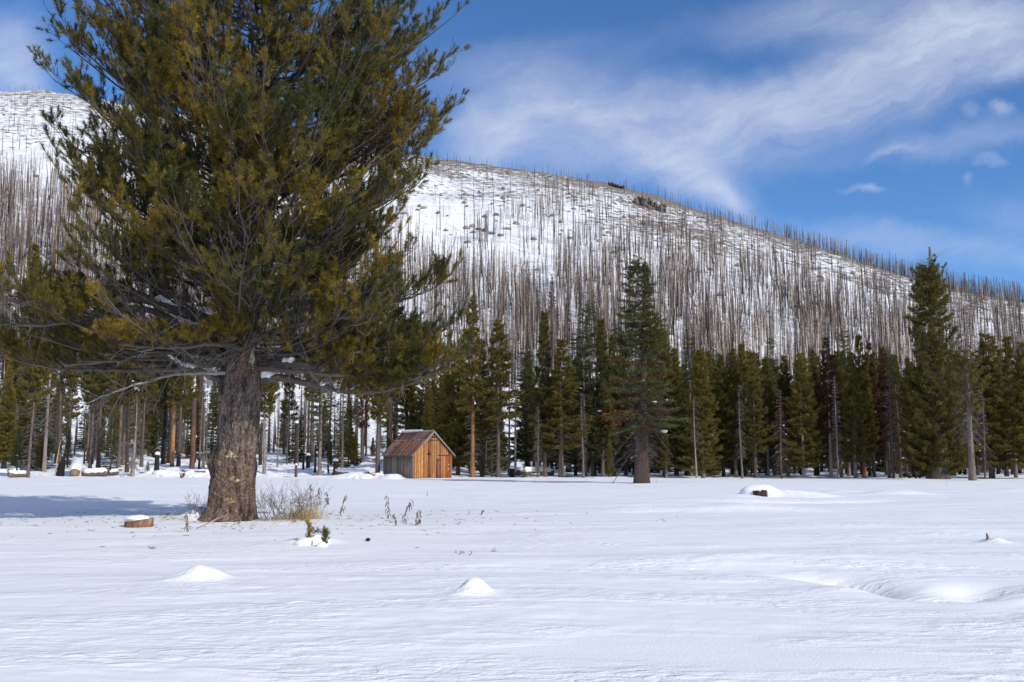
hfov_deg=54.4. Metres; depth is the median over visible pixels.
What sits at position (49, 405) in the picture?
conifer
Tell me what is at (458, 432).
pine tree
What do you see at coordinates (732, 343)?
burnt snag
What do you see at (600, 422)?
pine tree
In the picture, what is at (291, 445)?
young conifer
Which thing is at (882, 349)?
pine tree
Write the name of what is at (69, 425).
dead tree
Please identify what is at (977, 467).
conifer
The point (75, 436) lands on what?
dead tree
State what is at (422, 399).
pine tree
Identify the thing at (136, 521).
log slice
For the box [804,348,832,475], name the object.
pine tree
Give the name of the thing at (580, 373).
conifer
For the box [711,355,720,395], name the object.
conifer
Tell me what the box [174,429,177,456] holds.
young conifer
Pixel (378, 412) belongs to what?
pine tree
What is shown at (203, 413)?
dead tree
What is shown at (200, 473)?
snow mound
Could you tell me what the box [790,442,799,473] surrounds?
conifer
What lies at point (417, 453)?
wooden hut
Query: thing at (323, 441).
young conifer
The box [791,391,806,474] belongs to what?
conifer
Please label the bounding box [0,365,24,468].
pine tree
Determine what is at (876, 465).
conifer
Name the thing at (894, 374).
conifer
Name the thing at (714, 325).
burnt forest
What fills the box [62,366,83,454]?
conifer
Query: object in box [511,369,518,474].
dead tree
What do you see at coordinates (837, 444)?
dead tree
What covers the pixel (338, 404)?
conifer
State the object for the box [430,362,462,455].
pine tree
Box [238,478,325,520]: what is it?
bare shrub
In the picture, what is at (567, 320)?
fir tree
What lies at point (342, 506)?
withered stalk
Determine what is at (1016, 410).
pine tree
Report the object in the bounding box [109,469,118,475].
fallen log
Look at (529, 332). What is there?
burnt snag
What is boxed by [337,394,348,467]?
dead tree
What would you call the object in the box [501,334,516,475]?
dead tree
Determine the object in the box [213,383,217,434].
conifer
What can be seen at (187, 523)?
withered stalk
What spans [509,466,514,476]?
stump
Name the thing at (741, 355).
pine tree
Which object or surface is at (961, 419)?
pine tree
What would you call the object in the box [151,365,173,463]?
pine tree
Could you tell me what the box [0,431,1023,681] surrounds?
snow ground
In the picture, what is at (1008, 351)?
pine tree
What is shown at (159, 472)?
snow mound
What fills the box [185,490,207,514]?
bare shrub
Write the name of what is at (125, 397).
pine tree
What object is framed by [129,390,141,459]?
conifer
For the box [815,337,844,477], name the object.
dying pine
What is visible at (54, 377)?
pine tree
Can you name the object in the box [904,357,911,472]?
conifer
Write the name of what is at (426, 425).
conifer
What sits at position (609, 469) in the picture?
pine tree
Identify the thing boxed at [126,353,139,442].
conifer
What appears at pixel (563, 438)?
conifer
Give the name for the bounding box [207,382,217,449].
conifer
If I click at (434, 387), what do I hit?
conifer
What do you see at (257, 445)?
conifer
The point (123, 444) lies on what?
dead tree
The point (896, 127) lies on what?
sky
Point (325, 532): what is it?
pine seedling
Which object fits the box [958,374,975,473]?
conifer
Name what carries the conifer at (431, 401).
on the snow ground at (824, 577)
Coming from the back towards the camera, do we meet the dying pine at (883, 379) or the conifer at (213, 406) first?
the conifer at (213, 406)
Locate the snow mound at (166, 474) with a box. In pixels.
[159,473,175,476]
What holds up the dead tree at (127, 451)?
on the snow ground at (824, 577)
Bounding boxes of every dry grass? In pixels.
[135,510,198,520]
[249,510,318,521]
[277,502,334,519]
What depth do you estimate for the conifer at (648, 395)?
124.08 m
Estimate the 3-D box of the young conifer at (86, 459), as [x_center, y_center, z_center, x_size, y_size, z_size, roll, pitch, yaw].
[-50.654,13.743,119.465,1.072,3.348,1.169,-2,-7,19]
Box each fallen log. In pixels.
[70,458,82,475]
[81,467,107,476]
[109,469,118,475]
[181,469,205,472]
[333,468,369,474]
[515,467,553,475]
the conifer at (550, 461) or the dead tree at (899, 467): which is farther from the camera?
the conifer at (550, 461)
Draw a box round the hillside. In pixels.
[0,90,1023,455]
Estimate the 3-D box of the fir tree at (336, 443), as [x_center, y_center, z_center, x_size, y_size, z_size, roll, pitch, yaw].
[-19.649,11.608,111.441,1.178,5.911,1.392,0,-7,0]
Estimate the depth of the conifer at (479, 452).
122.60 m
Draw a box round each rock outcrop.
[608,182,624,188]
[632,196,666,212]
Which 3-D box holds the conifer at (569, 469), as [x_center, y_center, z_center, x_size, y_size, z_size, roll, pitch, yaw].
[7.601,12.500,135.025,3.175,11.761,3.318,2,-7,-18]
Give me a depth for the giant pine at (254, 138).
25.53 m
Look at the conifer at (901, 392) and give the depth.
110.77 m
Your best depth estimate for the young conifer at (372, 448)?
134.23 m
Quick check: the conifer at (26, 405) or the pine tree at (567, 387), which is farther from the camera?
the conifer at (26, 405)
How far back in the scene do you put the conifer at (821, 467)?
136.59 m
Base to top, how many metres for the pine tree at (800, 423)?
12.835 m
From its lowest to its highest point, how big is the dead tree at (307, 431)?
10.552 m
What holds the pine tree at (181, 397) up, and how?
on the snow ground at (824, 577)
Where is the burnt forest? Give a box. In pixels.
[0,83,1023,390]
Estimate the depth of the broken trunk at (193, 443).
106.39 m
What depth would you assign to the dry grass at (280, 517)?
25.62 m
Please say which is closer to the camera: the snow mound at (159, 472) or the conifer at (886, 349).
the snow mound at (159, 472)
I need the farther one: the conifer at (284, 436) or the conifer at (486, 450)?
the conifer at (284, 436)
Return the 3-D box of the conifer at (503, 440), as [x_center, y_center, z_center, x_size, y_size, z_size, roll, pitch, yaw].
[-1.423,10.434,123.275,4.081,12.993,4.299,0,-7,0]
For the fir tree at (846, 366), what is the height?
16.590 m
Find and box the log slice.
[123,515,153,527]
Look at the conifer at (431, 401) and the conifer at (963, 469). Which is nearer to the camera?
the conifer at (963, 469)
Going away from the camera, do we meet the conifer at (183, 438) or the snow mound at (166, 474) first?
the snow mound at (166, 474)
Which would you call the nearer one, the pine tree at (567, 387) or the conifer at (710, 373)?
the pine tree at (567, 387)
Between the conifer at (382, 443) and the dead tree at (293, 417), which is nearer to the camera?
the dead tree at (293, 417)
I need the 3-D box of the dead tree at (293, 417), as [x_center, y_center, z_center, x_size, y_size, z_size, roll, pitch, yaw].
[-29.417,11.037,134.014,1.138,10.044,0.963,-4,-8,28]
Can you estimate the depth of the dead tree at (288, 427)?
117.52 m
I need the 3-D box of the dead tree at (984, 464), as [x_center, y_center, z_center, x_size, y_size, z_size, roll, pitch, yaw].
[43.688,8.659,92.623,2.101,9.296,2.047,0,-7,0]
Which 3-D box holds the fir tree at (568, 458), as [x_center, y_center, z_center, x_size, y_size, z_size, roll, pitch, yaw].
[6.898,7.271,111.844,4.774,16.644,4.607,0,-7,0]
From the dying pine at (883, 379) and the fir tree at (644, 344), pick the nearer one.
the fir tree at (644, 344)
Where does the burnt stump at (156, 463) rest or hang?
on the snow ground at (824, 577)
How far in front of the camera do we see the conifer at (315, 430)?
136.94 m
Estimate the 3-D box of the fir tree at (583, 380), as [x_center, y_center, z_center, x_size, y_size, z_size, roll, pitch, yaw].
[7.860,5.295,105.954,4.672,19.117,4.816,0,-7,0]
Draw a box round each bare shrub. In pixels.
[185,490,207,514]
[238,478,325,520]
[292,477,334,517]
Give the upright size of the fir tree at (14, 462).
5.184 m
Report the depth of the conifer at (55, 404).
143.17 m
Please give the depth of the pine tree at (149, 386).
111.53 m
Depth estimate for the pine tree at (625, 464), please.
113.06 m
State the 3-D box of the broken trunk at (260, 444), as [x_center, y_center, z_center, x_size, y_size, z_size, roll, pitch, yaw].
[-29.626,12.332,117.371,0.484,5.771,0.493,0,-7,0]
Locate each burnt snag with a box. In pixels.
[1,306,5,379]
[1,306,8,379]
[488,316,493,375]
[511,323,513,387]
[527,313,533,351]
[534,314,538,365]
[551,312,554,369]
[552,319,556,366]
[693,317,695,355]
[697,317,702,348]
[731,321,733,367]
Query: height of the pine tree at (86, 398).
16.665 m
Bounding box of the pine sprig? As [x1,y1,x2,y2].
[307,527,320,533]
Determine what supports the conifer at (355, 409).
on the snow ground at (824, 577)
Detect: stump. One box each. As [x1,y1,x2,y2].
[55,440,64,475]
[154,452,159,470]
[294,463,297,476]
[306,453,310,467]
[327,457,328,473]
[329,442,331,464]
[332,458,337,474]
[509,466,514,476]
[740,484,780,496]
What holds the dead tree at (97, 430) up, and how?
on the snow ground at (824, 577)
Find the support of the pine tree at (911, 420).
on the snow ground at (824, 577)
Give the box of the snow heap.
[293,534,329,546]
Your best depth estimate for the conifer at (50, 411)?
139.85 m
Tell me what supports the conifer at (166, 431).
on the snow ground at (824, 577)
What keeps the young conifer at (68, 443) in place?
on the snow ground at (824, 577)
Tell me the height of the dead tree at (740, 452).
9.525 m
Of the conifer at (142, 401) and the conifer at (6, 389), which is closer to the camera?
the conifer at (6, 389)
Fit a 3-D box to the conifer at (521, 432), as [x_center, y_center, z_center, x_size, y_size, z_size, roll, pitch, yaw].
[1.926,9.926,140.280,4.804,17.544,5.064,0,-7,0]
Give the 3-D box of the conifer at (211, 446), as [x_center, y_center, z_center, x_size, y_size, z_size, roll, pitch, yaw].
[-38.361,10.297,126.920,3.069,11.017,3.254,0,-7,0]
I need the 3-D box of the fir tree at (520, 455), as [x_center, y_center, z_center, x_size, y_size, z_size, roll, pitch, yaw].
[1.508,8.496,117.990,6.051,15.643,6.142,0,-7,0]
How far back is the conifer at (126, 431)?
127.03 m
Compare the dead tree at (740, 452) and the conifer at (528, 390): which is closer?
the dead tree at (740, 452)
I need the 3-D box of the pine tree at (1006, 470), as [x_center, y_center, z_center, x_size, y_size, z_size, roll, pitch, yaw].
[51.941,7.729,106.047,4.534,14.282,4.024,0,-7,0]
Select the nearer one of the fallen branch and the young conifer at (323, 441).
the fallen branch
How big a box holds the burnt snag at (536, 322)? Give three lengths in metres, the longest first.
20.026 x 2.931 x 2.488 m
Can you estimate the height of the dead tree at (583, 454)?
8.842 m
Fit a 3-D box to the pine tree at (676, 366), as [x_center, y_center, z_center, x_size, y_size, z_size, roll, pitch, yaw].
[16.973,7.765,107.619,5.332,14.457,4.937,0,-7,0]
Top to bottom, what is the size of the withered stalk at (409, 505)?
0.646 m
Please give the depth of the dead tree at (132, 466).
99.40 m
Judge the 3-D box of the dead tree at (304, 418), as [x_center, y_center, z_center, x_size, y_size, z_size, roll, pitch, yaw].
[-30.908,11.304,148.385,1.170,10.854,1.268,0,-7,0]
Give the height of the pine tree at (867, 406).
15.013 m
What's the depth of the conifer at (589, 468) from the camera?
127.93 m
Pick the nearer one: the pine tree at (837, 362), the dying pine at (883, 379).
the dying pine at (883, 379)
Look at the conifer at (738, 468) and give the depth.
112.66 m
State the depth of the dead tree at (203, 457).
109.29 m
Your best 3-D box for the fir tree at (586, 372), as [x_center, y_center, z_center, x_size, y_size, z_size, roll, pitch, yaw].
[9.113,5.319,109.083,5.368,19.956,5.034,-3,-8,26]
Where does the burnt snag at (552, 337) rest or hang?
on the hillside
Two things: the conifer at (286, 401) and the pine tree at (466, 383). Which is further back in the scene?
the conifer at (286, 401)
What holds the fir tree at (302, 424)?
on the snow ground at (824, 577)
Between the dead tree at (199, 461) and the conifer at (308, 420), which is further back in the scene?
the conifer at (308, 420)
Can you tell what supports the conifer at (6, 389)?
on the snow ground at (824, 577)
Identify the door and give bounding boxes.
[436,459,441,477]
[438,455,448,477]
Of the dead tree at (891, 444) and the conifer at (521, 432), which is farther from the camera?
the conifer at (521, 432)
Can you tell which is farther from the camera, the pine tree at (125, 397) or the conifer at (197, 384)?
the conifer at (197, 384)
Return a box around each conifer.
[0,360,15,446]
[0,369,3,399]
[17,380,40,452]
[18,425,33,465]
[22,417,30,453]
[24,402,57,470]
[32,440,42,470]
[37,382,56,453]
[38,386,55,437]
[48,384,64,453]
[48,425,53,457]
[52,381,66,445]
[61,430,72,467]
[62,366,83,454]
[62,389,72,458]
[81,379,107,442]
[81,403,105,451]
[85,443,94,462]
[102,391,117,455]
[106,403,130,444]
[114,358,133,444]
[121,399,130,457]
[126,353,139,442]
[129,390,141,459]
[135,380,151,454]
[138,373,158,455]
[149,397,176,457]
[154,366,169,443]
[157,395,168,451]
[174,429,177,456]
[176,378,187,451]
[179,376,198,458]
[181,377,190,453]
[183,397,205,458]
[190,374,209,441]
[196,375,208,448]
[196,381,217,458]
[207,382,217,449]
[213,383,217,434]
[256,398,266,453]
[266,406,274,452]
[275,387,290,453]
[278,373,298,455]
[283,410,305,463]
[298,374,306,448]
[305,393,309,447]
[309,370,329,449]
[314,403,328,451]
[317,422,328,456]
[324,378,337,453]
[329,406,352,466]
[334,395,346,454]
[340,398,355,460]
[349,433,361,465]
[352,395,360,433]
[355,385,371,445]
[370,437,375,456]
[375,379,385,448]
[375,394,400,447]
[408,398,417,429]
[416,384,437,428]
[421,400,432,429]
[429,374,438,426]
[475,376,493,474]
[475,428,490,471]
[487,377,513,470]
[510,350,536,461]
[514,354,538,466]
[519,391,542,466]
[542,376,563,468]
[558,375,573,471]
[563,404,573,472]
[566,361,597,471]
[571,352,588,468]
[585,381,592,472]
[587,396,605,475]
[595,389,610,473]
[615,365,632,471]
[627,374,636,474]
[628,435,635,466]
[639,357,654,473]
[650,410,660,472]
[678,363,692,475]
[698,350,725,475]
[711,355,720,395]
[714,359,722,470]
[725,398,753,475]
[743,350,753,472]
[754,351,760,375]
[756,369,785,474]
[772,359,779,385]
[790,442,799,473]
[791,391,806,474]
[814,355,823,470]
[819,357,851,467]
[819,377,834,471]
[835,350,858,473]
[853,367,871,471]
[857,452,884,473]
[859,356,881,475]
[871,354,919,473]
[874,352,880,471]
[878,348,889,371]
[879,354,910,469]
[891,380,909,473]
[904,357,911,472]
[943,363,967,471]
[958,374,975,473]
[964,389,980,474]
[989,385,999,473]
[1003,388,1020,474]
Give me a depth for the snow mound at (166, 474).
96.78 m
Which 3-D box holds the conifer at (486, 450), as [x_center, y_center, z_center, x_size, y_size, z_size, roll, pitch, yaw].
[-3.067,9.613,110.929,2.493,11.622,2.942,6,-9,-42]
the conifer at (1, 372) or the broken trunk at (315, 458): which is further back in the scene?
the conifer at (1, 372)
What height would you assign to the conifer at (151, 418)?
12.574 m
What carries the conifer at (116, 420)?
on the snow ground at (824, 577)
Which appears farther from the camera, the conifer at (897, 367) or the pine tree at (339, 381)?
the pine tree at (339, 381)
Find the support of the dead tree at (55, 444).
on the snow ground at (824, 577)
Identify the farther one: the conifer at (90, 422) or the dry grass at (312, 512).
the conifer at (90, 422)
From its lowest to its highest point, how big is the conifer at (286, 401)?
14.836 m
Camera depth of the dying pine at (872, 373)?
103.57 m
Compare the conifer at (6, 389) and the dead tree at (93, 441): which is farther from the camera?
the conifer at (6, 389)
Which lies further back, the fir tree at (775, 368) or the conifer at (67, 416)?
the conifer at (67, 416)
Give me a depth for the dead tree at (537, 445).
97.41 m
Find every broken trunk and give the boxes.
[189,397,196,468]
[258,421,262,464]
[294,421,298,463]
[302,453,304,469]
[314,442,316,472]
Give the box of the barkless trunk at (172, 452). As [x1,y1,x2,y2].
[170,389,176,466]
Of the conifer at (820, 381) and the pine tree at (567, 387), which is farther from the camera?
the conifer at (820, 381)
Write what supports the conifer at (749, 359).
on the snow ground at (824, 577)
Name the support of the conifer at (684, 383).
on the snow ground at (824, 577)
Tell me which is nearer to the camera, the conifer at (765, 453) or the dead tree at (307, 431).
the conifer at (765, 453)
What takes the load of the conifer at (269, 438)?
on the snow ground at (824, 577)
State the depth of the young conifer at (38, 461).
107.48 m
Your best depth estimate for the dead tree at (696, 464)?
94.41 m
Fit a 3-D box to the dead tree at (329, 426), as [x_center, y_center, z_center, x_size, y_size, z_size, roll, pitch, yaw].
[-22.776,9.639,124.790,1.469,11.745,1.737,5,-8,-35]
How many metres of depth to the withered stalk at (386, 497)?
27.55 m
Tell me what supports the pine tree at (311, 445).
on the snow ground at (824, 577)
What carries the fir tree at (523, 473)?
on the snow ground at (824, 577)
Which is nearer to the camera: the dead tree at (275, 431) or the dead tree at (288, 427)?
the dead tree at (288, 427)
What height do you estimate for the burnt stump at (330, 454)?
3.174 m
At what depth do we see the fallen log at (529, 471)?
105.59 m
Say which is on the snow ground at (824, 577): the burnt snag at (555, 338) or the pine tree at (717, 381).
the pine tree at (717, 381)
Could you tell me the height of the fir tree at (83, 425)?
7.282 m
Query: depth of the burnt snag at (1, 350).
260.01 m
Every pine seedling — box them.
[304,517,316,536]
[321,525,329,543]
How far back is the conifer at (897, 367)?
120.95 m
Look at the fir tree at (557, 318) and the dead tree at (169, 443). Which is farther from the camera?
the fir tree at (557, 318)
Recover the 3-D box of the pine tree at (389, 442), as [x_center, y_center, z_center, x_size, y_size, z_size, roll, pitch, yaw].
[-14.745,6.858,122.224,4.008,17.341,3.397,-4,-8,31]
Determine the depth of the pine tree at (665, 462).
97.23 m
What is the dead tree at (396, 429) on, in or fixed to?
on the snow ground at (824, 577)
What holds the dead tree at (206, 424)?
on the snow ground at (824, 577)
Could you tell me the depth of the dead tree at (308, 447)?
120.09 m
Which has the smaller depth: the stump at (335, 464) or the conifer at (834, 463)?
the stump at (335, 464)
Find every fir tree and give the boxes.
[7,429,26,471]
[76,405,87,449]
[99,410,122,473]
[299,408,306,462]
[303,358,336,474]
[331,418,339,461]
[382,268,404,441]
[482,426,495,476]
[501,347,541,466]
[520,464,527,477]
[548,274,556,317]
[555,302,560,326]
[556,333,590,475]
[563,298,572,343]
[566,303,601,476]
[574,299,606,475]
[600,255,689,482]
[667,338,708,475]
[706,348,721,473]
[757,336,794,474]
[838,330,856,475]
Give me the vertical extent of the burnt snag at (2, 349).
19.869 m
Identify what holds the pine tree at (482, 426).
on the snow ground at (824, 577)
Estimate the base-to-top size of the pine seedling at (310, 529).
0.552 m
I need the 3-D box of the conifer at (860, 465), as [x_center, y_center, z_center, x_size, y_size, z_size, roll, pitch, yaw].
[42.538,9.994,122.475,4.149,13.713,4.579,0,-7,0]
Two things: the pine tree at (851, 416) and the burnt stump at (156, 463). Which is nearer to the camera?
the pine tree at (851, 416)
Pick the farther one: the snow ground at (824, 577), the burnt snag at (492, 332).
the burnt snag at (492, 332)
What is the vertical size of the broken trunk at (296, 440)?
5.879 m
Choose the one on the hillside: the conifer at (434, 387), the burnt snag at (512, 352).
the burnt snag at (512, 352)
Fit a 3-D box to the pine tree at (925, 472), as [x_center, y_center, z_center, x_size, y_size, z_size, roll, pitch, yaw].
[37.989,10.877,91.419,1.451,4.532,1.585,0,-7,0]
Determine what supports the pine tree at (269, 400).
on the snow ground at (824, 577)
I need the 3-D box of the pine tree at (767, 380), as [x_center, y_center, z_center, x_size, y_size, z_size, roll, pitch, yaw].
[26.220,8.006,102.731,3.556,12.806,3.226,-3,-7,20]
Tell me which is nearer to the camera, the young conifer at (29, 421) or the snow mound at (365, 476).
the snow mound at (365, 476)
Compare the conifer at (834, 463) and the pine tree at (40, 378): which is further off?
the conifer at (834, 463)
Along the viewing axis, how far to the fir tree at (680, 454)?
101.89 m
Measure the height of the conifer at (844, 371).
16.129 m
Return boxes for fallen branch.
[196,515,225,528]
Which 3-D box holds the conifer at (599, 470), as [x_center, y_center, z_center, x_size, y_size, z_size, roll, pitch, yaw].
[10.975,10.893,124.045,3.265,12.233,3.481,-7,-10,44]
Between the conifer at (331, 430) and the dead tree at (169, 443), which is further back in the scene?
the conifer at (331, 430)
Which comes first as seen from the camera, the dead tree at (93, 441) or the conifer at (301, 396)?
the dead tree at (93, 441)
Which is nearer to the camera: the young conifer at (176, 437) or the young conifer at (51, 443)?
the young conifer at (51, 443)
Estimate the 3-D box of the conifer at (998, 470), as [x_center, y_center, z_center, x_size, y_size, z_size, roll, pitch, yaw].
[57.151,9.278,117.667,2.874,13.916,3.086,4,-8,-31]
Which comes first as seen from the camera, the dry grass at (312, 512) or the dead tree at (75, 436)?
the dry grass at (312, 512)
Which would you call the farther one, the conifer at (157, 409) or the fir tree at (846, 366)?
the conifer at (157, 409)
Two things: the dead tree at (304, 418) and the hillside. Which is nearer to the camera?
the dead tree at (304, 418)
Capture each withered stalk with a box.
[184,513,189,531]
[340,496,346,514]
[385,495,390,518]
[402,499,412,523]
[415,510,420,525]
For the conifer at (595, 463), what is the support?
on the snow ground at (824, 577)
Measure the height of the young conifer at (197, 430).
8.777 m
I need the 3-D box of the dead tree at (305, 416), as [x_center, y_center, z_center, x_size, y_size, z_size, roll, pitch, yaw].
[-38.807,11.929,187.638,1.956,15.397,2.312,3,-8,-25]
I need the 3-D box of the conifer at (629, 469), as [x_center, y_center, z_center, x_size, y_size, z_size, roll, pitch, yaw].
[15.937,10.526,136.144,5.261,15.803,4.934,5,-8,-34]
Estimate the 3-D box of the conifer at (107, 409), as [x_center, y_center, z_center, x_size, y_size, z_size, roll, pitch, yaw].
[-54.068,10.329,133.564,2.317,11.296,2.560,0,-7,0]
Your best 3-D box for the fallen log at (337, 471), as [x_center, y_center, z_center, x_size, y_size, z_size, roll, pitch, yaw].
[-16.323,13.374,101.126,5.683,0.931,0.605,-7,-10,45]
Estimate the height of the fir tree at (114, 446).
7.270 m
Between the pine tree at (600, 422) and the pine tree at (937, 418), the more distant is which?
the pine tree at (600, 422)
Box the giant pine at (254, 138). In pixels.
[0,0,472,521]
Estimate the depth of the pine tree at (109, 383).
105.43 m
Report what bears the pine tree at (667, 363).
on the snow ground at (824, 577)
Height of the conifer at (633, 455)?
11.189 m
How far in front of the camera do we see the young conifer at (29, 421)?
115.65 m
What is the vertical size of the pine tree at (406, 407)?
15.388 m
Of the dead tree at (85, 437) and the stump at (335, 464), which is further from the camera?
the dead tree at (85, 437)
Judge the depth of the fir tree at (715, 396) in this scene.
118.15 m
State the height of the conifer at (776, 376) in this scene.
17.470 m
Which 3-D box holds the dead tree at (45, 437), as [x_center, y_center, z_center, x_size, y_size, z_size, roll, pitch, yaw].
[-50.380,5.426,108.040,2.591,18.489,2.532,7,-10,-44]
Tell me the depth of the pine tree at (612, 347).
107.56 m
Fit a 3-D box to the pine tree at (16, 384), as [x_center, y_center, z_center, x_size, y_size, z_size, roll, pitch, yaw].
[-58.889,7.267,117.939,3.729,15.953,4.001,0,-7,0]
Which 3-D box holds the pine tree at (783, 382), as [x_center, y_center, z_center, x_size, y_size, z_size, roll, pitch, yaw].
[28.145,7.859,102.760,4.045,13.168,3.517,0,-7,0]
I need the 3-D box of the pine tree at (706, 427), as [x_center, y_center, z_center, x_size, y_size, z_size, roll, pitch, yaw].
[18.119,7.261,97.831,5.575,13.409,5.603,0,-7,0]
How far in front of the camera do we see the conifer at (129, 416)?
161.89 m
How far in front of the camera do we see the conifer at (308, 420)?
154.68 m
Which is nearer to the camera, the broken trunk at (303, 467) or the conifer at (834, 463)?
the broken trunk at (303, 467)
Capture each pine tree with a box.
[0,338,29,465]
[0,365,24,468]
[4,242,47,401]
[16,300,53,477]
[46,329,78,463]
[76,359,108,467]
[77,316,120,467]
[103,350,138,466]
[128,361,160,466]
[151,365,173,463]
[166,370,198,466]
[258,341,280,473]
[276,396,290,447]
[303,358,330,462]
[334,358,362,456]
[367,392,391,472]
[381,388,402,449]
[394,382,420,429]
[406,373,433,429]
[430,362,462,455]
[432,348,487,474]
[455,294,489,476]
[469,338,494,476]
[474,319,525,476]
[525,311,558,476]
[539,338,593,477]
[582,318,620,476]
[599,335,634,475]
[604,439,615,476]
[612,348,634,475]
[631,327,687,475]
[650,347,688,475]
[659,428,671,477]
[671,347,725,477]
[711,353,739,476]
[717,348,750,476]
[725,344,760,475]
[736,351,777,477]
[749,358,782,475]
[770,354,800,475]
[779,353,828,477]
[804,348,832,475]
[823,349,852,476]
[839,351,869,477]
[847,334,879,477]
[875,346,897,474]
[889,247,982,478]
[894,361,926,475]
[918,435,929,478]
[943,304,991,480]
[945,372,965,475]
[963,332,1021,478]
[979,348,1017,475]
[997,335,1023,477]
[1005,341,1023,472]
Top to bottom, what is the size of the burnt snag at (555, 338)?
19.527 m
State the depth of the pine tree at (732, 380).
100.44 m
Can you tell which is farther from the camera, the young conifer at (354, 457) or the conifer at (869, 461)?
the young conifer at (354, 457)
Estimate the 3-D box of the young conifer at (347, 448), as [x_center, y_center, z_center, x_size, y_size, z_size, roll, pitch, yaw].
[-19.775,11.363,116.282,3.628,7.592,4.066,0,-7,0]
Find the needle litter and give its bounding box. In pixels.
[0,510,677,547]
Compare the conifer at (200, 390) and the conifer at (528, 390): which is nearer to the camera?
the conifer at (528, 390)
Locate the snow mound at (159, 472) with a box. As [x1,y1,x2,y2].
[152,470,166,473]
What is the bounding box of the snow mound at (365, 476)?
[359,474,372,478]
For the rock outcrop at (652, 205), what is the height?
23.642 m
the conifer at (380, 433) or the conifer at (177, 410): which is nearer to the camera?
the conifer at (177, 410)
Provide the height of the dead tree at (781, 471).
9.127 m
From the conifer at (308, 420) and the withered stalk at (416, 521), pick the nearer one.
the withered stalk at (416, 521)
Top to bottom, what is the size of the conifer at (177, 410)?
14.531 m
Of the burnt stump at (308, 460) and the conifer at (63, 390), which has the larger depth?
the conifer at (63, 390)
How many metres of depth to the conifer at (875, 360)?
137.20 m
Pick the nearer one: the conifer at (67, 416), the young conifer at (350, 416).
the young conifer at (350, 416)
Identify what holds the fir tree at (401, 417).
on the snow ground at (824, 577)
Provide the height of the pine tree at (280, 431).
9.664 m
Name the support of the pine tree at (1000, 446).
on the snow ground at (824, 577)
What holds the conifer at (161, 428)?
on the snow ground at (824, 577)
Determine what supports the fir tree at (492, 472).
on the snow ground at (824, 577)
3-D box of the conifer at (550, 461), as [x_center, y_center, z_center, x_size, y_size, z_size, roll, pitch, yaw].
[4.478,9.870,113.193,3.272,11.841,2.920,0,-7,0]
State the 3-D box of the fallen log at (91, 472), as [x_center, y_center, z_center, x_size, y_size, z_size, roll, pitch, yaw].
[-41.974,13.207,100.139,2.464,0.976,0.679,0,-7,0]
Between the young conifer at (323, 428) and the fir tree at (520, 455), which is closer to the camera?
the fir tree at (520, 455)
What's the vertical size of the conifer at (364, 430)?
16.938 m
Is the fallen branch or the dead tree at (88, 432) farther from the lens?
the dead tree at (88, 432)
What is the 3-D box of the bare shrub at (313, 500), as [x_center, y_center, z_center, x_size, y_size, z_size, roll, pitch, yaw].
[-5.398,4.232,26.805,1.136,1.140,1.552,-2,-7,19]
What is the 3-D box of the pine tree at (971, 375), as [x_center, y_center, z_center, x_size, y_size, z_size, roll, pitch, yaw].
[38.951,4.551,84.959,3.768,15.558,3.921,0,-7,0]
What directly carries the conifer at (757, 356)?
on the snow ground at (824, 577)
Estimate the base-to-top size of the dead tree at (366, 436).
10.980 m
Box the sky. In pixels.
[0,0,1023,298]
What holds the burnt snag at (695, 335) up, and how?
on the hillside
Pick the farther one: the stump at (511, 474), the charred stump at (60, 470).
the stump at (511, 474)
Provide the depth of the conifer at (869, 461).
109.79 m
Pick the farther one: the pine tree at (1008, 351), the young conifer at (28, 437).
the young conifer at (28, 437)
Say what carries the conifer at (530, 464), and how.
on the snow ground at (824, 577)
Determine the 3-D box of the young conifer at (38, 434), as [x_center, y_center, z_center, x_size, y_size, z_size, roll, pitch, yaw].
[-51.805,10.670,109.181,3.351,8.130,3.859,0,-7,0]
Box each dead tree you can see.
[35,334,56,471]
[54,395,57,463]
[66,394,73,461]
[73,403,77,454]
[82,406,89,463]
[83,405,91,457]
[92,415,95,463]
[94,388,99,459]
[118,396,142,476]
[121,363,130,464]
[124,395,132,471]
[166,409,171,462]
[197,380,203,468]
[200,381,206,450]
[201,417,205,468]
[202,380,212,464]
[272,409,275,451]
[274,386,282,466]
[275,416,276,444]
[276,385,280,443]
[284,396,291,464]
[292,386,294,454]
[296,416,301,464]
[303,379,307,442]
[303,398,307,448]
[305,392,309,452]
[306,392,310,452]
[327,379,333,455]
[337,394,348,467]
[353,397,360,465]
[364,387,369,455]
[392,392,399,438]
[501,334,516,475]
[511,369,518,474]
[531,407,544,476]
[578,394,588,477]
[691,400,701,477]
[735,385,746,478]
[770,390,791,478]
[829,377,847,477]
[882,372,899,477]
[890,385,909,477]
[976,385,996,478]
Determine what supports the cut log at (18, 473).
on the snow ground at (824, 577)
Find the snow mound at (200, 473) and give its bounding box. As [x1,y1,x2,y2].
[194,472,206,476]
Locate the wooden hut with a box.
[381,430,455,477]
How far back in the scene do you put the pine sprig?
21.68 m
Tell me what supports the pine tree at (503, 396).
on the snow ground at (824, 577)
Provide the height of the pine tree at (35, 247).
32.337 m
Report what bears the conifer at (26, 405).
on the snow ground at (824, 577)
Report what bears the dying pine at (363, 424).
on the snow ground at (824, 577)
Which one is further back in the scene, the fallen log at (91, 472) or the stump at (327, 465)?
the stump at (327, 465)
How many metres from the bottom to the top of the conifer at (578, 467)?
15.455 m
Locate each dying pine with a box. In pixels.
[355,385,369,462]
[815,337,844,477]
[863,341,889,476]
[875,353,900,477]
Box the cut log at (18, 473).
[8,470,27,476]

